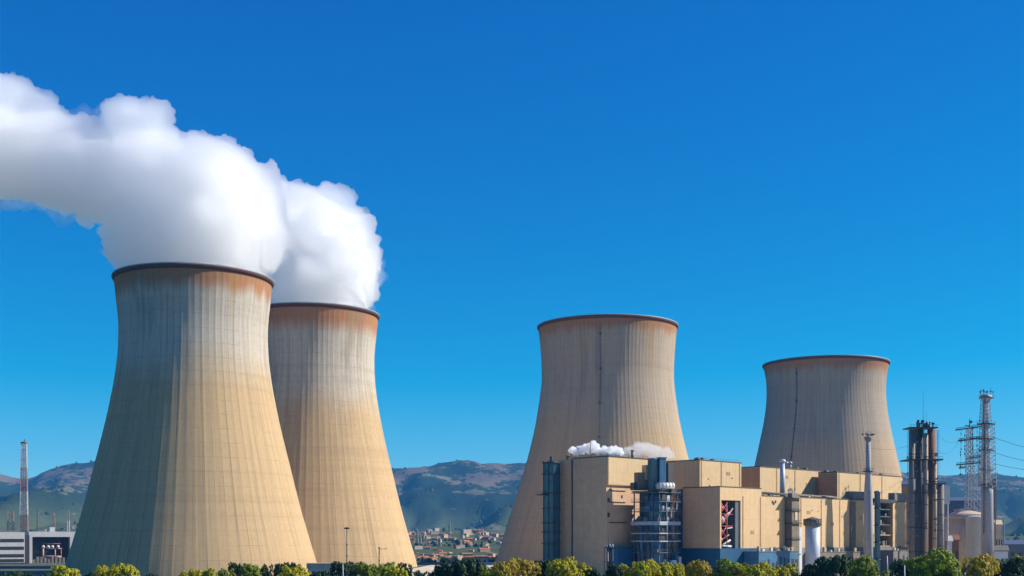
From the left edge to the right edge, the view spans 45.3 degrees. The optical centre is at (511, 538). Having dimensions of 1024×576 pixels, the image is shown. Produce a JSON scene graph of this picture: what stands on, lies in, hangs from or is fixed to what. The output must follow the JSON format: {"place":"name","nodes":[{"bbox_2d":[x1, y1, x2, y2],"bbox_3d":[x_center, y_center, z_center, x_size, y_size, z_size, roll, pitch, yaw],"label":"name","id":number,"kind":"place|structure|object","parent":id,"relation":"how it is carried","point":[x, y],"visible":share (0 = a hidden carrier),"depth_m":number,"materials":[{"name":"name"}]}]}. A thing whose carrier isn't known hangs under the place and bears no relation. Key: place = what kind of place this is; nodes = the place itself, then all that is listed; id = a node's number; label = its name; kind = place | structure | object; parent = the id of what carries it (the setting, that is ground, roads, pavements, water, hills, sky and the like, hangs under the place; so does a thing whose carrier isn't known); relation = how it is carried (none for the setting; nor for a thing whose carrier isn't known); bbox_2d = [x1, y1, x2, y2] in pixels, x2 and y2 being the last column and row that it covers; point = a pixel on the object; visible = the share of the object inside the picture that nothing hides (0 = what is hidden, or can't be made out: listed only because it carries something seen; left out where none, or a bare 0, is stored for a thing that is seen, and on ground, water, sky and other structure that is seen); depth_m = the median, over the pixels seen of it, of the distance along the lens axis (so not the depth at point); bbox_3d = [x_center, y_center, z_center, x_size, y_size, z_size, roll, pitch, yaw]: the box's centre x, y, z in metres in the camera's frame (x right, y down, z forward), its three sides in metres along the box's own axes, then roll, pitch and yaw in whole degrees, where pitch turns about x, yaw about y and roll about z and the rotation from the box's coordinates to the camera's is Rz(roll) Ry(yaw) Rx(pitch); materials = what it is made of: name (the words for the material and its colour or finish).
{"place":"outdoors","nodes":[
{"label":"outdoors","id":0,"kind":"place"},
{"bbox_2d":[25,527,74,562],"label":"pump house","id":1,"kind":"structure","parent":0,"point":[51,546],"depth_m":910.91,"materials":[{"name":"white paint"}]},
{"bbox_2d":[65,262,316,575],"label":"cooling tower","id":2,"kind":"structure","parent":0,"point":[191,469],"depth_m":613.04,"materials":[{"name":"concrete"}]},
{"bbox_2d":[0,555,486,575],"bbox_3d":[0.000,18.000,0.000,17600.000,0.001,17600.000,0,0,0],"label":"ground","id":3,"kind":"structure","parent":0,"point":[37,569],"depth_m":765.79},
{"bbox_2d":[7,511,13,530],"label":"lattice mast","id":4,"kind":"object","parent":3,"relation":"on","point":[12,520],"visible":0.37,"depth_m":958.41,"materials":[{"name":"metal"}]},
{"bbox_2d":[0,570,22,575],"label":"tree","id":5,"kind":"object","parent":3,"relation":"on","point":[16,573],"visible":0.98,"depth_m":269.40,"materials":[{"name":"green plant"}]},
{"bbox_2d":[0,531,28,563],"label":"office block","id":6,"kind":"structure","parent":3,"relation":"on","point":[14,547],"depth_m":872.17,"materials":[{"name":"white paint"}]},
{"bbox_2d":[0,539,23,541],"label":"ribbon window","id":7,"kind":"structure","parent":6,"relation":"in","point":[1,540],"depth_m":871.19,"materials":[{"name":"glass"}]},
{"bbox_2d":[0,547,23,549],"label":"ribbon window","id":8,"kind":"structure","parent":6,"relation":"in","point":[1,548],"depth_m":871.19,"materials":[{"name":"glass"}]},
{"bbox_2d":[0,554,23,556],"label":"ribbon window","id":9,"kind":"structure","parent":6,"relation":"in","point":[1,555],"depth_m":871.19,"materials":[{"name":"glass"}]},
{"bbox_2d":[0,559,23,561],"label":"ribbon window","id":10,"kind":"structure","parent":6,"relation":"in","point":[1,560],"depth_m":871.19,"materials":[{"name":"glass"}]},
{"bbox_2d":[19,439,28,531],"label":"lattice mast","id":11,"kind":"object","parent":3,"relation":"on","point":[23,515],"visible":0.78,"depth_m":943.18,"materials":[{"name":"white metal"}]},
{"bbox_2d":[22,572,50,575],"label":"tree","id":12,"kind":"object","parent":3,"relation":"on","point":[33,574],"visible":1,"depth_m":252.76,"materials":[{"name":"green plant"}]},
{"bbox_2d":[49,564,81,575],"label":"tree","id":13,"kind":"object","parent":3,"relation":"on","point":[63,570],"visible":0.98,"depth_m":258.20,"materials":[{"name":"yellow plant"}]},
{"bbox_2d":[67,510,69,531],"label":"lattice mast","id":14,"kind":"object","parent":3,"relation":"on","point":[67,520],"visible":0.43,"depth_m":929.30,"materials":[{"name":"white metal"}]},
{"bbox_2d":[94,565,108,575],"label":"tree","id":15,"kind":"object","parent":3,"relation":"on","point":[103,569],"visible":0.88,"depth_m":262.19,"materials":[{"name":"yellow plant"}]},
{"bbox_2d":[106,563,139,575],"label":"tree","id":16,"kind":"object","parent":3,"relation":"on","point":[120,569],"visible":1,"depth_m":260.32,"materials":[{"name":"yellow plant"}]},
{"bbox_2d":[189,569,201,575],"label":"tree","id":17,"kind":"object","parent":3,"relation":"on","point":[192,572],"visible":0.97,"depth_m":258.35,"materials":[{"name":"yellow plant"}]},
{"bbox_2d":[201,567,217,575],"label":"tree","id":18,"kind":"object","parent":3,"relation":"on","point":[208,572],"visible":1,"depth_m":251.80,"materials":[{"name":"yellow plant"}]},
{"bbox_2d":[215,568,235,575],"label":"tree","id":19,"kind":"object","parent":3,"relation":"on","point":[221,573],"visible":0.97,"depth_m":271.35,"materials":[{"name":"green plant"}]},
{"bbox_2d":[228,561,242,575],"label":"tree","id":20,"kind":"object","parent":3,"relation":"on","point":[234,566],"visible":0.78,"depth_m":274.00,"materials":[{"name":"green plant"}]},
{"bbox_2d":[238,563,263,575],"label":"tree","id":21,"kind":"object","parent":3,"relation":"on","point":[250,569],"visible":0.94,"depth_m":268.01,"materials":[{"name":"green plant"}]},
{"bbox_2d":[260,563,273,575],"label":"tree","id":22,"kind":"object","parent":3,"relation":"on","point":[266,571],"visible":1,"depth_m":258.93,"materials":[{"name":"green plant"}]},
{"bbox_2d":[273,562,289,575],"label":"tree","id":23,"kind":"object","parent":3,"relation":"on","point":[277,570],"visible":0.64,"depth_m":290.73,"materials":[{"name":"green plant"}]},
{"bbox_2d":[278,564,310,575],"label":"tree","id":24,"kind":"object","parent":3,"relation":"on","point":[297,570],"visible":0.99,"depth_m":259.59,"materials":[{"name":"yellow plant"}]},
{"bbox_2d":[310,570,329,575],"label":"tree","id":25,"kind":"object","parent":3,"relation":"on","point":[322,573],"visible":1,"depth_m":231.03,"materials":[{"name":"green plant"}]},
{"bbox_2d":[306,563,335,575],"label":"gate lodge","id":26,"kind":"structure","parent":3,"relation":"on","point":[312,567],"depth_m":574.50,"materials":[{"name":"white paint"}]},
{"bbox_2d":[327,561,354,575],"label":"tree","id":27,"kind":"object","parent":3,"relation":"on","point":[338,568],"visible":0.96,"depth_m":257.05,"materials":[{"name":"green plant"}]},
{"bbox_2d":[344,527,349,562],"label":"lamp post","id":28,"kind":"object","parent":3,"relation":"on","point":[346,528],"visible":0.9,"depth_m":299.92,"materials":[{"name":"metal"}]},
{"bbox_2d":[345,561,362,575],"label":"tree","id":29,"kind":"object","parent":3,"relation":"on","point":[354,573],"visible":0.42,"depth_m":272.92,"materials":[{"name":"green plant"}]},
{"bbox_2d":[354,562,381,575],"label":"tree","id":30,"kind":"object","parent":3,"relation":"on","point":[363,569],"visible":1,"depth_m":269.49,"materials":[{"name":"green plant"}]},
{"bbox_2d":[379,562,396,575],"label":"tree","id":31,"kind":"object","parent":3,"relation":"on","point":[383,568],"visible":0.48,"depth_m":273.78,"materials":[{"name":"green plant"}]},
{"bbox_2d":[387,566,408,575],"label":"tree","id":32,"kind":"object","parent":3,"relation":"on","point":[394,571],"visible":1,"depth_m":231.66,"materials":[{"name":"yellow plant"}]},
{"bbox_2d":[397,562,415,575],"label":"tree","id":33,"kind":"object","parent":3,"relation":"on","point":[401,565],"visible":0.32,"depth_m":265.94,"materials":[{"name":"green plant"}]},
{"bbox_2d":[430,557,481,575],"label":"tree","id":34,"kind":"object","parent":3,"relation":"on","point":[461,568],"visible":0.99,"depth_m":254.06,"materials":[{"name":"green plant"}]},
{"bbox_2d":[475,563,488,575],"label":"tree","id":35,"kind":"object","parent":3,"relation":"on","point":[484,564],"visible":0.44,"depth_m":255.59,"materials":[{"name":"green plant"}]},
{"bbox_2d":[478,565,493,575],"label":"tree","id":36,"kind":"object","parent":3,"relation":"on","point":[482,572],"visible":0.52,"depth_m":252.72,"materials":[{"name":"green plant"}]},
{"bbox_2d":[490,559,519,575],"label":"tree","id":37,"kind":"object","parent":3,"relation":"on","point":[510,567],"visible":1,"depth_m":247.95,"materials":[{"name":"green plant"}]},
{"bbox_2d":[515,558,541,575],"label":"tree","id":38,"kind":"object","parent":3,"relation":"on","point":[526,569],"visible":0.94,"depth_m":253.96,"materials":[{"name":"green plant"}]},
{"bbox_2d":[531,559,553,575],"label":"tree","id":39,"kind":"object","parent":3,"relation":"on","point":[543,565],"visible":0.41,"depth_m":265.50,"materials":[{"name":"green plant"}]},
{"bbox_2d":[546,556,579,575],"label":"tree","id":40,"kind":"object","parent":3,"relation":"on","point":[565,566],"visible":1,"depth_m":250.88,"materials":[{"name":"yellow plant"}]},
{"bbox_2d":[575,562,591,575],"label":"tree","id":41,"kind":"object","parent":3,"relation":"on","point":[582,568],"visible":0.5,"depth_m":264.03,"materials":[{"name":"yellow plant"}]},
{"bbox_2d":[584,566,598,575],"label":"tree","id":42,"kind":"object","parent":3,"relation":"on","point":[594,572],"visible":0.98,"depth_m":264.24,"materials":[{"name":"green plant"}]},
{"bbox_2d":[604,563,623,575],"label":"tree","id":43,"kind":"object","parent":3,"relation":"on","point":[616,570],"visible":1,"depth_m":250.02,"materials":[{"name":"green plant"}]},
{"bbox_2d":[618,563,638,575],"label":"tree","id":44,"kind":"object","parent":3,"relation":"on","point":[626,570],"visible":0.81,"depth_m":252.20,"materials":[{"name":"green plant"}]},
{"bbox_2d":[630,558,660,575],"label":"tree","id":45,"kind":"object","parent":3,"relation":"on","point":[648,567],"visible":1,"depth_m":250.43,"materials":[{"name":"yellow plant"}]},
{"bbox_2d":[651,562,672,575],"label":"tree","id":46,"kind":"object","parent":3,"relation":"on","point":[663,567],"visible":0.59,"depth_m":262.97,"materials":[{"name":"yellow plant"}]},
{"bbox_2d":[667,562,685,575],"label":"tree","id":47,"kind":"object","parent":3,"relation":"on","point":[678,569],"visible":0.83,"depth_m":269.22,"materials":[{"name":"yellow plant"}]},
{"bbox_2d":[684,559,713,575],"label":"tree","id":48,"kind":"object","parent":3,"relation":"on","point":[697,568],"visible":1,"depth_m":249.09,"materials":[{"name":"green plant"}]},
{"bbox_2d":[408,562,1011,575],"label":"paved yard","id":49,"kind":"structure","parent":3,"relation":"on","point":[429,569],"depth_m":738.07,"materials":[{"name":"concrete"}]},
{"bbox_2d":[537,456,560,573],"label":"stair tower","id":50,"kind":"structure","parent":49,"relation":"on","point":[551,508],"depth_m":512.69,"materials":[{"name":"metal"}]},
{"bbox_2d":[603,531,614,573],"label":"transformer mast","id":51,"kind":"object","parent":49,"relation":"on","point":[608,546],"visible":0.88,"depth_m":344.90,"materials":[{"name":"metal"}]},
{"bbox_2d":[630,457,682,569],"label":"process tower","id":52,"kind":"structure","parent":49,"relation":"on","point":[658,527],"depth_m":499.04,"materials":[{"name":"blue metal"}]},
{"bbox_2d":[743,546,797,572],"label":"annex","id":53,"kind":"object","parent":49,"relation":"on","point":[772,556],"visible":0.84,"depth_m":513.19,"materials":[{"name":"blue metal"}]},
{"bbox_2d":[672,486,906,574],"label":"turbine hall","id":54,"kind":"structure","parent":49,"relation":"on","point":[731,523],"depth_m":520.17,"materials":[{"name":"concrete"}]},
{"bbox_2d":[666,457,741,491],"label":"block","id":55,"kind":"structure","parent":54,"relation":"on","point":[699,472],"depth_m":542.38,"materials":[{"name":"concrete"}]},
{"bbox_2d":[741,464,820,497],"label":"block","id":56,"kind":"structure","parent":54,"relation":"on","point":[803,480],"depth_m":586.08,"materials":[{"name":"concrete"}]},
{"bbox_2d":[779,459,785,495],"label":"flue","id":57,"kind":"object","parent":54,"relation":"on","point":[782,474],"visible":0.81,"depth_m":551.04,"materials":[{"name":"paint"}]},
{"bbox_2d":[818,470,901,498],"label":"block","id":58,"kind":"structure","parent":54,"relation":"on","point":[837,484],"depth_m":609.58,"materials":[{"name":"concrete"}]},
{"bbox_2d":[784,488,801,574],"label":"lift tower","id":59,"kind":"structure","parent":49,"relation":"on","point":[793,533],"depth_m":533.18,"materials":[{"name":"concrete"}]},
{"bbox_2d":[803,517,821,565],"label":"silo","id":60,"kind":"object","parent":49,"relation":"on","point":[812,525],"visible":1,"depth_m":517.35,"materials":[{"name":"paint"}]},
{"bbox_2d":[820,547,860,575],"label":"annex","id":61,"kind":"object","parent":49,"relation":"on","point":[854,553],"visible":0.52,"depth_m":555.84,"materials":[{"name":"concrete"}]},
{"bbox_2d":[862,431,874,557],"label":"chimney","id":62,"kind":"object","parent":49,"relation":"on","point":[868,526],"visible":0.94,"depth_m":560.57,"materials":[{"name":"grey metal"}]},
{"bbox_2d":[874,491,880,569],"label":"flue","id":63,"kind":"object","parent":49,"relation":"on","point":[877,525],"visible":0.98,"depth_m":570.91,"materials":[{"name":"blue metal"}]},
{"bbox_2d":[880,546,908,575],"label":"annex","id":64,"kind":"object","parent":49,"relation":"on","point":[893,554],"visible":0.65,"depth_m":587.42,"materials":[{"name":"concrete"}]},
{"bbox_2d":[901,480,908,549],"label":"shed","id":65,"kind":"structure","parent":49,"relation":"on","point":[904,486],"depth_m":690.00,"materials":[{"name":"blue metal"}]},
{"bbox_2d":[908,430,915,559],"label":"smokestack","id":66,"kind":"object","parent":49,"relation":"on","point":[912,497],"visible":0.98,"depth_m":578.70,"materials":[{"name":"metal"}]},
{"bbox_2d":[915,429,923,557],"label":"smokestack","id":67,"kind":"object","parent":49,"relation":"on","point":[919,505],"visible":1,"depth_m":580.18,"materials":[{"name":"metal"}]},
{"bbox_2d":[900,414,945,557],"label":"stack gantry","id":68,"kind":"object","parent":49,"relation":"on","point":[923,425],"visible":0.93,"depth_m":576.15,"materials":[{"name":"metal"}]},
{"bbox_2d":[924,433,928,554],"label":"smokestack","id":69,"kind":"object","parent":49,"relation":"on","point":[926,504],"visible":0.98,"depth_m":576.19,"materials":[{"name":"metal"}]},
{"bbox_2d":[927,429,935,561],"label":"smokestack","id":70,"kind":"object","parent":49,"relation":"on","point":[932,442],"visible":0.53,"depth_m":581.32,"materials":[{"name":"metal"}]},
{"bbox_2d":[932,463,937,549],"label":"smokestack","id":71,"kind":"object","parent":49,"relation":"on","point":[934,506],"visible":0.83,"depth_m":577.55,"materials":[{"name":"metal"}]},
{"bbox_2d":[937,485,943,548],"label":"smokestack","id":72,"kind":"object","parent":49,"relation":"on","point":[940,514],"visible":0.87,"depth_m":579.71,"materials":[{"name":"metal"}]},
{"bbox_2d":[944,486,949,549],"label":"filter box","id":73,"kind":"object","parent":49,"relation":"on","point":[947,495],"visible":0.54,"depth_m":588.00,"materials":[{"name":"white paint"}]},
{"bbox_2d":[947,536,952,551],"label":"cabin","id":74,"kind":"object","parent":49,"relation":"on","point":[950,540],"visible":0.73,"depth_m":590.00,"materials":[{"name":"white paint"}]},
{"bbox_2d":[945,535,959,567],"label":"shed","id":75,"kind":"structure","parent":49,"relation":"on","point":[955,545],"depth_m":600.00,"materials":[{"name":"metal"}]},
{"bbox_2d":[944,508,980,572],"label":"storage tank","id":76,"kind":"object","parent":49,"relation":"on","point":[957,522],"visible":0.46,"depth_m":647.49,"materials":[{"name":"metal"}]},
{"bbox_2d":[944,497,980,547],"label":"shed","id":77,"kind":"structure","parent":49,"relation":"on","point":[956,502],"depth_m":760.00,"materials":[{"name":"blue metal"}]},
{"bbox_2d":[955,419,981,511],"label":"pylon","id":78,"kind":"object","parent":49,"relation":"on","point":[973,463],"visible":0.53,"depth_m":660.45,"materials":[{"name":"metal"}]},
{"bbox_2d":[966,514,980,573],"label":"storage tank","id":79,"kind":"object","parent":49,"relation":"on","point":[973,536],"visible":0.66,"depth_m":624.28,"materials":[{"name":"metal"}]},
{"bbox_2d":[977,388,996,555],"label":"lattice chimney","id":80,"kind":"object","parent":49,"relation":"on","point":[988,502],"visible":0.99,"depth_m":610.01,"materials":[{"name":"grey metal"}]},
{"bbox_2d":[994,520,1002,544],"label":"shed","id":81,"kind":"structure","parent":49,"relation":"on","point":[999,523],"depth_m":650.00,"materials":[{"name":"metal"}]},
{"bbox_2d":[991,545,1008,562],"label":"shed","id":82,"kind":"structure","parent":49,"relation":"on","point":[1000,552],"depth_m":600.00,"materials":[{"name":"white paint"}]},
{"bbox_2d":[995,515,1005,544],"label":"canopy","id":83,"kind":"object","parent":49,"relation":"on","point":[1003,517],"visible":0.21,"depth_m":641.72,"materials":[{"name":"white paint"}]},
{"bbox_2d":[1002,540,1023,558],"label":"shed","id":84,"kind":"structure","parent":49,"relation":"on","point":[1016,547],"depth_m":700.00,"materials":[{"name":"metal"}]},
{"bbox_2d":[708,557,741,575],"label":"tree","id":85,"kind":"object","parent":3,"relation":"on","point":[728,567],"visible":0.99,"depth_m":251.49,"materials":[{"name":"green plant"}]},
{"bbox_2d":[740,562,776,575],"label":"tree","id":86,"kind":"object","parent":3,"relation":"on","point":[763,569],"visible":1,"depth_m":247.32,"materials":[{"name":"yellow plant"}]},
{"bbox_2d":[774,563,800,575],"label":"tree","id":87,"kind":"object","parent":3,"relation":"on","point":[789,569],"visible":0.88,"depth_m":258.24,"materials":[{"name":"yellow plant"}]},
{"bbox_2d":[801,564,815,575],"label":"tree","id":88,"kind":"object","parent":3,"relation":"on","point":[808,569],"visible":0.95,"depth_m":258.14,"materials":[{"name":"green plant"}]},
{"bbox_2d":[812,553,847,575],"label":"tree","id":89,"kind":"object","parent":3,"relation":"on","point":[833,566],"visible":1,"depth_m":256.07,"materials":[{"name":"green plant"}]},
{"bbox_2d":[840,556,853,575],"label":"tree","id":90,"kind":"object","parent":3,"relation":"on","point":[850,560],"visible":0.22,"depth_m":271.29,"materials":[{"name":"green plant"}]},
{"bbox_2d":[845,555,891,575],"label":"tree","id":91,"kind":"object","parent":3,"relation":"on","point":[868,565],"visible":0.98,"depth_m":265.22,"materials":[{"name":"green plant"}]},
{"bbox_2d":[888,559,910,575],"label":"tree","id":92,"kind":"object","parent":3,"relation":"on","point":[896,568],"visible":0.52,"depth_m":291.04,"materials":[{"name":"green plant"}]},
{"bbox_2d":[901,555,929,575],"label":"tree","id":93,"kind":"object","parent":3,"relation":"on","point":[920,560],"visible":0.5,"depth_m":266.14,"materials":[{"name":"green plant"}]},
{"bbox_2d":[912,547,962,575],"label":"tree","id":94,"kind":"object","parent":3,"relation":"on","point":[944,561],"visible":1,"depth_m":254.44,"materials":[{"name":"green plant"}]},
{"bbox_2d":[961,552,1000,575],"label":"tree","id":95,"kind":"object","parent":3,"relation":"on","point":[984,564],"visible":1,"depth_m":265.80,"materials":[{"name":"yellow plant"}]},
{"bbox_2d":[993,556,1023,575],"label":"tree","id":96,"kind":"object","parent":3,"relation":"on","point":[1009,567],"visible":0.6,"depth_m":269.10,"materials":[{"name":"green plant"}]},
{"bbox_2d":[268,302,416,567],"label":"cooling tower","id":97,"kind":"structure","parent":0,"point":[321,361],"depth_m":746.15,"materials":[{"name":"concrete"}]},
{"bbox_2d":[0,460,1023,554],"bbox_3d":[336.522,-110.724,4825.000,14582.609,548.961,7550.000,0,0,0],"label":"hills","id":98,"kind":"structure","parent":0,"point":[425,512],"depth_m":4738.95,"materials":[{"name":"green plant"}]},
{"bbox_2d":[460,529,471,534],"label":"town house","id":99,"kind":"structure","parent":98,"relation":"on","point":[469,531],"depth_m":2088.45,"materials":[{"name":"white paint"}]},
{"bbox_2d":[477,548,489,551],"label":"town house","id":100,"kind":"structure","parent":98,"relation":"on","point":[483,549],"depth_m":1460.69,"materials":[{"name":"ceramic"}]},
{"bbox_2d":[479,556,488,561],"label":"town house","id":101,"kind":"structure","parent":98,"relation":"on","point":[483,558],"depth_m":946.00,"materials":[{"name":"concrete"}]},
{"bbox_2d":[2,459,1022,561],"bbox_3d":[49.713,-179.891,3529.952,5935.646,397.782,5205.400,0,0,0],"label":"woodland","id":102,"kind":"object","parent":98,"relation":"on","point":[456,541],"visible":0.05,"depth_m":2500.85,"materials":[{"name":"green plant"}]},
{"bbox_2d":[0,0,1023,478],"label":"sky","id":103,"kind":"structure","parent":0,"point":[768,180],"materials":[{"name":"blue"}]},
{"bbox_2d":[495,314,688,563],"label":"cooling tower","id":104,"kind":"structure","parent":0,"point":[607,384],"depth_m":855.77,"materials":[{"name":"concrete"}]},
{"bbox_2d":[559,440,647,575],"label":"boiler house","id":105,"kind":"structure","parent":0,"point":[596,499],"depth_m":507.87,"materials":[{"name":"beige concrete"}]},
{"bbox_2d":[754,355,902,481],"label":"cooling tower","id":106,"kind":"structure","parent":0,"point":[823,413],"depth_m":1051.62,"materials":[{"name":"concrete"}]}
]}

